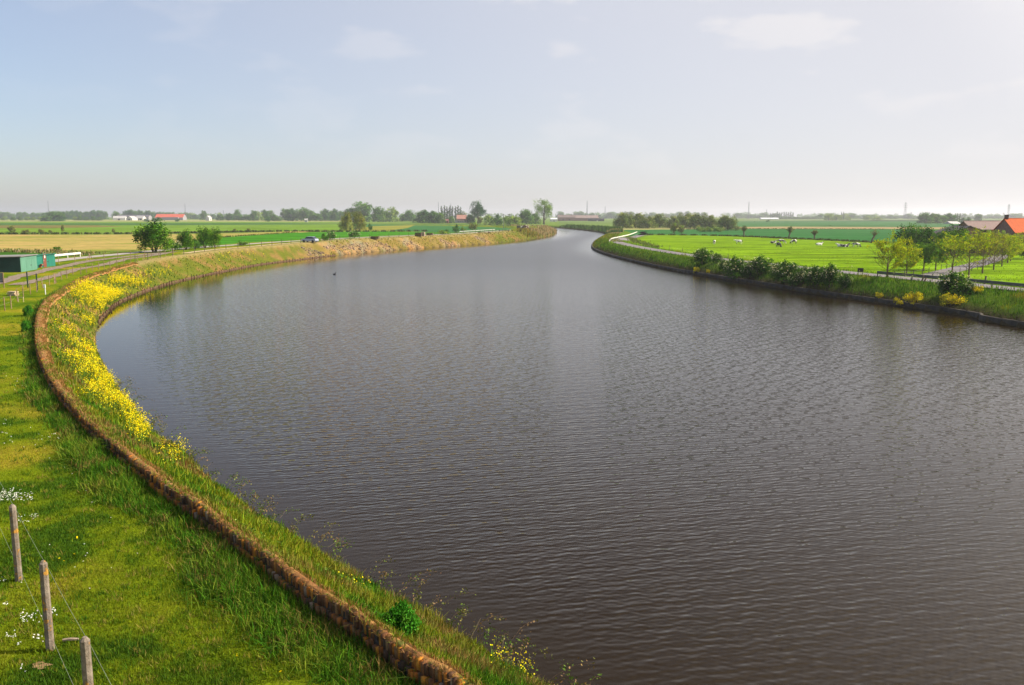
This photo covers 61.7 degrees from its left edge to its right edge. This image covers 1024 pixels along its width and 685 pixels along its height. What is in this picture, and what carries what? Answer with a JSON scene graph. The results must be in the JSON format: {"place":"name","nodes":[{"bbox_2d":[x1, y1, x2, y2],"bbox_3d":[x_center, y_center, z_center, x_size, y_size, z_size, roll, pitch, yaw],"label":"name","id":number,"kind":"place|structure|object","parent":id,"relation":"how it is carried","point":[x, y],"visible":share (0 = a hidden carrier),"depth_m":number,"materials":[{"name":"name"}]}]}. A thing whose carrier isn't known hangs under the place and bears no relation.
{"place":"outdoors","nodes":[
{"label":"outdoors","id":0,"kind":"place"},
{"bbox_2d":[0,252,69,257],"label":"crop field","id":1,"kind":"structure","parent":0,"point":[11,253],"depth_m":208.03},
{"bbox_2d":[0,225,121,227],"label":"dry meadow","id":2,"kind":"structure","parent":0,"point":[42,226],"depth_m":734.58,"materials":[{"name":"plant"}]},
{"bbox_2d":[0,252,165,283],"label":"track","id":3,"kind":"structure","parent":0,"point":[12,278],"depth_m":121.41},
{"bbox_2d":[9,251,177,284],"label":"track","id":4,"kind":"structure","parent":0,"point":[59,274],"depth_m":114.84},
{"bbox_2d":[0,231,298,251],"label":"stubble field","id":5,"kind":"structure","parent":0,"point":[89,243],"depth_m":294.87,"materials":[{"name":"plant"}]},
{"bbox_2d":[0,223,316,224],"bbox_3d":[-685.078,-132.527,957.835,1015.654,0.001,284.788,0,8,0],"label":"crop field","id":6,"kind":"structure","parent":0,"point":[153,224],"depth_m":1018.95,"materials":[{"name":"plant"}]},
{"bbox_2d":[0,220,340,221],"bbox_3d":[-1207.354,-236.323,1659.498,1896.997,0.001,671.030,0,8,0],"label":"pale field","id":7,"kind":"structure","parent":0,"point":[158,221],"depth_m":1379.42,"materials":[{"name":"plant"}]},
{"bbox_2d":[52,211,66,220],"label":"tree","id":8,"kind":"object","parent":7,"relation":"on","point":[59,216],"visible":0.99,"depth_m":1461.87,"materials":[{"name":"green plant"}]},
{"bbox_2d":[284,208,298,220],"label":"tree","id":9,"kind":"object","parent":7,"relation":"on","point":[291,213],"visible":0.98,"depth_m":1536.11,"materials":[{"name":"green plant"}]},
{"bbox_2d":[298,207,310,220],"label":"tree","id":10,"kind":"object","parent":7,"relation":"on","point":[304,214],"visible":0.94,"depth_m":1535.15,"materials":[{"name":"green plant"}]},
{"bbox_2d":[329,208,339,220],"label":"tree","id":11,"kind":"object","parent":7,"relation":"on","point":[334,213],"visible":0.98,"depth_m":1536.30,"materials":[{"name":"green plant"}]},
{"bbox_2d":[0,222,412,232],"bbox_3d":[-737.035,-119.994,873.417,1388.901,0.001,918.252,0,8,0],"label":"meadow","id":12,"kind":"structure","parent":0,"point":[223,228],"depth_m":675.01,"materials":[{"name":"plant"}]},
{"bbox_2d":[351,201,372,221],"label":"tree","id":13,"kind":"object","parent":12,"relation":"on","point":[366,211],"visible":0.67,"depth_m":1230.58,"materials":[{"name":"green plant"}]},
{"bbox_2d":[55,231,491,261],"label":"road","id":14,"kind":"structure","parent":0,"point":[66,259],"depth_m":169.68,"materials":[{"name":"asphalt"}]},
{"bbox_2d":[184,232,438,246],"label":"crop field","id":15,"kind":"structure","parent":0,"point":[266,238],"depth_m":378.89,"materials":[{"name":"plant"}]},
{"bbox_2d":[185,231,503,252],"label":"track","id":16,"kind":"structure","parent":0,"point":[287,243],"depth_m":204.22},
{"bbox_2d":[345,225,413,230],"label":"dry meadow","id":17,"kind":"structure","parent":0,"point":[380,228],"depth_m":667.64,"materials":[{"name":"plant"}]},
{"bbox_2d":[348,224,511,232],"bbox_3d":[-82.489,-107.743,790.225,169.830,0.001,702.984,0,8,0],"label":"crop field","id":18,"kind":"structure","parent":0,"point":[427,227],"depth_m":617.99,"materials":[{"name":"plant"}]},
{"bbox_2d":[0,217,1023,684],"bbox_3d":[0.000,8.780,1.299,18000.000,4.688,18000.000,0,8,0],"label":"ground","id":19,"kind":"structure","parent":0,"point":[272,251],"depth_m":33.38,"materials":[{"name":"plant"}]},
{"bbox_2d":[0,254,37,271],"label":"green shed","id":20,"kind":"structure","parent":19,"relation":"on","point":[19,263],"depth_m":113.85,"materials":[{"name":"teal paint"}]},
{"bbox_2d":[20,320,31,331],"bbox_3d":[-31.596,-0.963,55.682,0.696,1.101,0.659,-4,9,-24],"label":"leafy shrub","id":21,"kind":"object","parent":19,"relation":"on","point":[25,325],"visible":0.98,"depth_m":55.52,"materials":[{"name":"green plant"}]},
{"bbox_2d":[36,252,55,267],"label":"green shed","id":22,"kind":"structure","parent":19,"relation":"on","point":[46,260],"depth_m":125.83,"materials":[{"name":"teal paint"}]},
{"bbox_2d":[1,484,110,684],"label":"wire fence","id":23,"kind":"object","parent":19,"relation":"on","point":[86,660],"visible":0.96,"depth_m":14.72,"materials":[{"name":"wood"}]},
{"bbox_2d":[1,423,137,668],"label":"daisies","id":24,"kind":"object","parent":19,"relation":"on","point":[21,582],"visible":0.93,"depth_m":17.49,"materials":[{"name":"white plant"}]},
{"bbox_2d":[0,249,169,310],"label":"stake fence","id":25,"kind":"object","parent":19,"relation":"on","point":[55,282],"visible":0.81,"depth_m":95.39,"materials":[{"name":"wood"}]},
{"bbox_2d":[131,218,175,252],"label":"tree","id":26,"kind":"object","parent":19,"relation":"on","point":[156,236],"visible":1,"depth_m":162.56,"materials":[{"name":"green plant"}]},
{"bbox_2d":[155,214,186,219],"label":"red roofed barn","id":27,"kind":"structure","parent":19,"relation":"on","point":[173,216],"depth_m":1822.36,"materials":[{"name":"tile"}]},
{"bbox_2d":[176,229,194,249],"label":"bush","id":28,"kind":"object","parent":19,"relation":"on","point":[186,239],"visible":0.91,"depth_m":175.71,"materials":[{"name":"green plant"}]},
{"bbox_2d":[195,225,212,247],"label":"bush","id":29,"kind":"object","parent":19,"relation":"on","point":[203,236],"visible":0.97,"depth_m":183.53,"materials":[{"name":"green plant"}]},
{"bbox_2d":[209,226,222,247],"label":"bush","id":30,"kind":"object","parent":19,"relation":"on","point":[216,236],"visible":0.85,"depth_m":186.01,"materials":[{"name":"green plant"}]},
{"bbox_2d":[98,254,334,323],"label":"timber revetment","id":31,"kind":"object","parent":19,"relation":"on","point":[123,299],"visible":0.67,"depth_m":131.79,"materials":[{"name":"wood"}]},
{"bbox_2d":[11,271,472,684],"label":"tall grass","id":32,"kind":"structure","parent":19,"relation":"on","point":[228,573],"depth_m":17.81,"materials":[{"name":"plant"}]},
{"bbox_2d":[34,263,474,684],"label":"brick wall","id":33,"kind":"structure","parent":19,"relation":"on","point":[382,644],"depth_m":17.12,"materials":[{"name":"brick"}]},
{"bbox_2d":[33,262,487,684],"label":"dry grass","id":34,"kind":"structure","parent":33,"relation":"on","point":[161,472],"depth_m":21.11,"materials":[{"name":"plant"}]},
{"bbox_2d":[50,251,539,677],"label":"rape flowers","id":35,"kind":"object","parent":19,"relation":"on","point":[98,287],"visible":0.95,"depth_m":49.67,"materials":[{"name":"yellow plant"}]},
{"bbox_2d":[46,250,554,684],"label":"bank herbs","id":36,"kind":"object","parent":19,"relation":"on","point":[441,638],"visible":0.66,"depth_m":22.68,"materials":[{"name":"green plant"}]},
{"bbox_2d":[135,229,502,261],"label":"stake fence","id":37,"kind":"object","parent":19,"relation":"on","point":[300,242],"visible":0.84,"depth_m":206.00,"materials":[{"name":"wood"}]},
{"bbox_2d":[338,210,353,230],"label":"willow tree","id":38,"kind":"object","parent":19,"relation":"on","point":[345,224],"visible":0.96,"depth_m":528.95,"materials":[{"name":"green plant"}]},
{"bbox_2d":[107,375,601,684],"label":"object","id":39,"kind":"object","parent":19,"relation":"on","point":[416,593],"visible":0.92,"depth_m":22.76,"materials":[{"name":"green plant"}]},
{"bbox_2d":[351,211,366,229],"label":"willow tree","id":40,"kind":"object","parent":19,"relation":"on","point":[358,220],"visible":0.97,"depth_m":546.96,"materials":[{"name":"green plant"}]},
{"bbox_2d":[371,206,385,221],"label":"tree","id":41,"kind":"object","parent":19,"relation":"on","point":[378,215],"visible":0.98,"depth_m":1272.12,"materials":[{"name":"green plant"}]},
{"bbox_2d":[385,206,398,221],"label":"tree","id":42,"kind":"object","parent":19,"relation":"on","point":[394,214],"visible":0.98,"depth_m":1312.84,"materials":[{"name":"green plant"}]},
{"bbox_2d":[298,236,489,256],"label":"reeds","id":43,"kind":"object","parent":19,"relation":"on","point":[352,247],"visible":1,"depth_m":236.73,"materials":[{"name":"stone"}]},
{"bbox_2d":[377,599,421,636],"bbox_3d":[-2.087,5.316,16.024,0.753,0.977,0.796,7,11,39],"label":"leafy shrub","id":44,"kind":"object","parent":19,"relation":"on","point":[400,614],"visible":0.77,"depth_m":15.87,"materials":[{"name":"green plant"}]},
{"bbox_2d":[403,209,415,220],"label":"tree","id":45,"kind":"object","parent":19,"relation":"on","point":[409,214],"visible":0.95,"depth_m":1390.50,"materials":[{"name":"green plant"}]},
{"bbox_2d":[412,209,429,222],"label":"tree","id":46,"kind":"object","parent":19,"relation":"on","point":[422,218],"visible":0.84,"depth_m":1065.15,"materials":[{"name":"green plant"}]},
{"bbox_2d":[426,211,439,222],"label":"tree","id":47,"kind":"object","parent":19,"relation":"on","point":[430,218],"visible":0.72,"depth_m":1045.33,"materials":[{"name":"green plant"}]},
{"bbox_2d":[0,228,879,256],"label":"ditch grass","id":48,"kind":"structure","parent":19,"relation":"on","point":[61,251],"depth_m":369.69,"materials":[{"name":"plant"}]},
{"bbox_2d":[329,223,623,254],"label":"reeds","id":49,"kind":"object","parent":19,"relation":"on","point":[612,231],"visible":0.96,"depth_m":395.54,"materials":[{"name":"beige plant"}]},
{"bbox_2d":[469,200,486,223],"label":"tree","id":50,"kind":"object","parent":19,"relation":"on","point":[478,211],"visible":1,"depth_m":985.84,"materials":[{"name":"green plant"}]},
{"bbox_2d":[11,212,1016,217],"bbox_3d":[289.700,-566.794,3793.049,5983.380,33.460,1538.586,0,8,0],"label":"distant woods","id":51,"kind":"object","parent":19,"relation":"on","point":[727,214],"visible":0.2,"depth_m":3857.55,"materials":[{"name":"green plant"}]},
{"bbox_2d":[505,215,522,225],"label":"tree","id":52,"kind":"object","parent":19,"relation":"on","point":[515,220],"visible":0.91,"depth_m":790.82,"materials":[{"name":"green plant"}]},
{"bbox_2d":[519,208,534,223],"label":"tree","id":53,"kind":"object","parent":19,"relation":"on","point":[526,217],"visible":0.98,"depth_m":935.91,"materials":[{"name":"green plant"}]},
{"bbox_2d":[533,198,552,223],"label":"willow tree","id":54,"kind":"object","parent":19,"relation":"on","point":[546,209],"visible":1,"depth_m":887.52,"materials":[{"name":"green plant"}]},
{"bbox_2d":[558,214,575,220],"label":"brick farm","id":55,"kind":"object","parent":19,"relation":"on","point":[571,217],"visible":0.88,"depth_m":1526.98,"materials":[{"name":"brown brick"}]},
{"bbox_2d":[575,215,598,220],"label":"long barn","id":56,"kind":"structure","parent":19,"relation":"on","point":[581,217],"depth_m":1478.41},
{"bbox_2d":[612,211,633,227],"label":"willow tree","id":57,"kind":"object","parent":19,"relation":"on","point":[624,220],"visible":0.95,"depth_m":600.89,"materials":[{"name":"green plant"}]},
{"bbox_2d":[627,212,644,227],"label":"willow tree","id":58,"kind":"object","parent":19,"relation":"on","point":[635,222],"visible":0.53,"depth_m":611.27,"materials":[{"name":"green plant"}]},
{"bbox_2d":[637,215,657,228],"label":"willow tree","id":59,"kind":"object","parent":19,"relation":"on","point":[648,221],"visible":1,"depth_m":593.04,"materials":[{"name":"green plant"}]},
{"bbox_2d":[650,213,668,227],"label":"willow tree","id":60,"kind":"object","parent":19,"relation":"on","point":[660,221],"visible":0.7,"depth_m":630.54,"materials":[{"name":"green plant"}]},
{"bbox_2d":[664,215,681,227],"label":"willow tree","id":61,"kind":"object","parent":19,"relation":"on","point":[669,221],"visible":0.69,"depth_m":602.58,"materials":[{"name":"green plant"}]},
{"bbox_2d":[676,212,691,227],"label":"willow tree","id":62,"kind":"object","parent":19,"relation":"on","point":[685,218],"visible":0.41,"depth_m":622.16,"materials":[{"name":"green plant"}]},
{"bbox_2d":[686,212,710,227],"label":"willow tree","id":63,"kind":"object","parent":19,"relation":"on","point":[697,220],"visible":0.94,"depth_m":591.79,"materials":[{"name":"green plant"}]},
{"bbox_2d":[689,247,713,263],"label":"hawthorn bush","id":64,"kind":"object","parent":19,"relation":"on","point":[702,255],"visible":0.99,"depth_m":149.11,"materials":[{"name":"green plant"}]},
{"bbox_2d":[704,214,718,227],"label":"willow tree","id":65,"kind":"object","parent":19,"relation":"on","point":[712,221],"visible":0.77,"depth_m":591.36,"materials":[{"name":"green plant"}]},
{"bbox_2d":[716,214,741,230],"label":"willow tree","id":66,"kind":"object","parent":19,"relation":"on","point":[727,223],"visible":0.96,"depth_m":512.63,"materials":[{"name":"green plant"}]},
{"bbox_2d":[722,254,745,279],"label":"hawthorn bush","id":67,"kind":"object","parent":19,"relation":"on","point":[733,267],"visible":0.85,"depth_m":131.35,"materials":[{"name":"green plant"}]},
{"bbox_2d":[739,263,756,278],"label":"hawthorn bush","id":68,"kind":"object","parent":19,"relation":"on","point":[743,274],"visible":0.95,"depth_m":128.43,"materials":[{"name":"green plant"}]},
{"bbox_2d":[744,254,773,275],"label":"hawthorn bush","id":69,"kind":"object","parent":19,"relation":"on","point":[760,263],"visible":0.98,"depth_m":127.24,"materials":[{"name":"green plant"}]},
{"bbox_2d":[771,258,798,283],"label":"hawthorn bush","id":70,"kind":"object","parent":19,"relation":"on","point":[783,270],"visible":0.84,"depth_m":118.12,"materials":[{"name":"green plant"}]},
{"bbox_2d":[787,271,801,285],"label":"hawthorn bush","id":71,"kind":"object","parent":19,"relation":"on","point":[792,280],"visible":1,"depth_m":115.28,"materials":[{"name":"green plant"}]},
{"bbox_2d":[592,240,1023,325],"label":"quay wall","id":72,"kind":"structure","parent":19,"relation":"on","point":[961,312],"depth_m":104.06,"materials":[{"name":"stone"}]},
{"bbox_2d":[593,237,1023,319],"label":"bank grass","id":73,"kind":"structure","parent":19,"relation":"on","point":[1015,293],"depth_m":102.81,"materials":[{"name":"plant"}]},
{"bbox_2d":[801,263,831,287],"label":"hawthorn bush","id":74,"kind":"object","parent":19,"relation":"on","point":[813,276],"visible":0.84,"depth_m":111.40,"materials":[{"name":"green plant"}]},
{"bbox_2d":[631,235,1023,284],"bbox_3d":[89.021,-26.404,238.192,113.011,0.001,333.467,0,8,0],"label":"pasture","id":75,"kind":"structure","parent":19,"relation":"on","point":[787,249],"depth_m":200.69,"materials":[{"name":"plant"}]},
{"bbox_2d":[895,239,923,272],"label":"avenue tree","id":76,"kind":"object","parent":75,"relation":"on","point":[912,261],"visible":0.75,"depth_m":126.98,"materials":[{"name":"green plant"}]},
{"bbox_2d":[892,222,931,248],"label":"bush","id":77,"kind":"object","parent":75,"relation":"on","point":[914,234],"visible":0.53,"depth_m":179.81,"materials":[{"name":"green plant"}]},
{"bbox_2d":[907,240,940,270],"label":"avenue tree","id":78,"kind":"object","parent":75,"relation":"on","point":[931,253],"visible":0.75,"depth_m":136.13,"materials":[{"name":"green plant"}]},
{"bbox_2d":[910,225,939,250],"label":"bush","id":79,"kind":"object","parent":75,"relation":"on","point":[933,234],"visible":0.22,"depth_m":181.81,"materials":[{"name":"green plant"}]},
{"bbox_2d":[922,243,949,266],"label":"avenue tree","id":80,"kind":"object","parent":75,"relation":"on","point":[941,255],"visible":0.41,"depth_m":139.23,"materials":[{"name":"green plant"}]},
{"bbox_2d":[934,226,960,257],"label":"bush","id":81,"kind":"object","parent":75,"relation":"on","point":[942,234],"visible":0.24,"depth_m":178.25,"materials":[{"name":"green plant"}]},
{"bbox_2d":[929,230,977,271],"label":"avenue tree","id":82,"kind":"object","parent":75,"relation":"on","point":[952,248],"visible":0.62,"depth_m":133.21,"materials":[{"name":"green plant"}]},
{"bbox_2d":[947,223,968,257],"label":"bush","id":83,"kind":"object","parent":75,"relation":"on","point":[960,232],"visible":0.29,"depth_m":180.37,"materials":[{"name":"green plant"}]},
{"bbox_2d":[941,226,1003,277],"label":"avenue tree","id":84,"kind":"object","parent":75,"relation":"on","point":[962,247],"visible":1,"depth_m":120.74,"materials":[{"name":"green plant"}]},
{"bbox_2d":[960,221,1000,230],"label":"grey barn","id":85,"kind":"structure","parent":75,"relation":"on","point":[989,225],"depth_m":210.24,"materials":[{"name":"metal"}]},
{"bbox_2d":[970,233,1007,272],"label":"avenue tree","id":86,"kind":"object","parent":75,"relation":"on","point":[994,245],"visible":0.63,"depth_m":130.38,"materials":[{"name":"green plant"}]},
{"bbox_2d":[979,230,1011,269],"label":"avenue tree","id":87,"kind":"object","parent":75,"relation":"on","point":[1001,249],"visible":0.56,"depth_m":139.37,"materials":[{"name":"green plant"}]},
{"bbox_2d":[984,229,1022,265],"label":"avenue tree","id":88,"kind":"object","parent":75,"relation":"on","point":[1012,241],"visible":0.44,"depth_m":148.36,"materials":[{"name":"green plant"}]},
{"bbox_2d":[992,215,1023,253],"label":"orange roofed house","id":89,"kind":"structure","parent":75,"relation":"on","point":[1007,224],"depth_m":201.83,"materials":[{"name":"tile"}]},
{"bbox_2d":[997,232,1023,262],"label":"avenue tree","id":90,"kind":"object","parent":75,"relation":"on","point":[1016,250],"visible":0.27,"depth_m":159.36,"materials":[{"name":"green plant"}]},
{"bbox_2d":[820,262,842,286],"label":"hawthorn bush","id":91,"kind":"object","parent":19,"relation":"on","point":[829,274],"visible":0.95,"depth_m":109.01,"materials":[{"name":"green plant"}]},
{"bbox_2d":[837,273,853,287],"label":"hawthorn bush","id":92,"kind":"object","parent":19,"relation":"on","point":[844,280],"visible":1,"depth_m":106.59,"materials":[{"name":"green plant"}]},
{"bbox_2d":[866,228,913,277],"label":"avenue tree","id":93,"kind":"object","parent":19,"relation":"on","point":[896,246],"visible":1,"depth_m":105.90,"materials":[{"name":"green plant"}]},
{"bbox_2d":[903,291,922,304],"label":"broom bush","id":94,"kind":"object","parent":19,"relation":"on","point":[911,297],"visible":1,"depth_m":93.59,"materials":[{"name":"yellow plant"}]},
{"bbox_2d":[916,212,934,222],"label":"tree","id":95,"kind":"object","parent":19,"relation":"on","point":[925,217],"visible":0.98,"depth_m":985.41,"materials":[{"name":"green plant"}]},
{"bbox_2d":[877,271,1023,286],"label":"guard rail","id":96,"kind":"object","parent":19,"relation":"on","point":[972,280],"visible":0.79,"depth_m":96.73,"materials":[{"name":"metal"}]},
{"bbox_2d":[939,292,967,305],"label":"broom bush","id":97,"kind":"object","parent":19,"relation":"on","point":[949,297],"visible":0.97,"depth_m":88.91,"materials":[{"name":"yellow plant"}]},
{"bbox_2d":[934,269,974,295],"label":"hawthorn bush","id":98,"kind":"object","parent":19,"relation":"on","point":[953,280],"visible":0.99,"depth_m":91.15,"materials":[{"name":"green plant"}]},
{"bbox_2d":[931,225,986,252],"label":"lean to shed","id":99,"kind":"object","parent":19,"relation":"on","point":[969,228],"visible":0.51,"depth_m":200.56,"materials":[{"name":"metal"}]},
{"bbox_2d":[921,254,1009,275],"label":"farm drive","id":100,"kind":"structure","parent":19,"relation":"on","point":[960,268],"depth_m":146.23,"materials":[{"name":"concrete"}]},
{"bbox_2d":[0,0,1023,216],"label":"sky","id":101,"kind":"structure","parent":0,"point":[715,107],"materials":[{"name":"blue"}]},
{"bbox_2d":[96,228,1023,684],"bbox_3d":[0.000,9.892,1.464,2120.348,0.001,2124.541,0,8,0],"label":"river water","id":102,"kind":"structure","parent":0,"point":[576,446],"depth_m":37.20,"materials":[{"name":"liquid"}]},
{"bbox_2d":[558,219,739,226],"bbox_3d":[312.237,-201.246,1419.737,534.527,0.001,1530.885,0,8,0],"label":"meadow","id":103,"kind":"structure","parent":0,"point":[602,223],"depth_m":1051.23,"materials":[{"name":"plant"}]},
{"bbox_2d":[618,227,695,229],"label":"pale field","id":104,"kind":"structure","parent":0,"point":[649,228],"depth_m":592.86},
{"bbox_2d":[624,229,936,242],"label":"crop field","id":105,"kind":"structure","parent":0,"point":[856,234],"depth_m":425.85,"materials":[{"name":"plant"}]},
{"bbox_2d":[608,232,1023,290],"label":"road","id":106,"kind":"structure","parent":0,"point":[679,253],"depth_m":118.50,"materials":[{"name":"asphalt"}]},
{"bbox_2d":[736,227,945,228],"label":"stubble field","id":107,"kind":"structure","parent":0,"point":[841,227],"depth_m":641.11,"materials":[{"name":"plant"}]},
{"bbox_2d":[734,220,1001,226],"bbox_3d":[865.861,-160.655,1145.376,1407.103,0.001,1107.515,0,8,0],"label":"crop field","id":108,"kind":"structure","parent":0,"point":[879,223],"depth_m":865.88,"materials":[{"name":"plant"}]},
{"bbox_2d":[742,219,1002,220],"bbox_3d":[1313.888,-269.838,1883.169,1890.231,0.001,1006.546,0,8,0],"label":"pale field","id":109,"kind":"structure","parent":0,"point":[852,220],"depth_m":1595.11,"materials":[{"name":"plant"}]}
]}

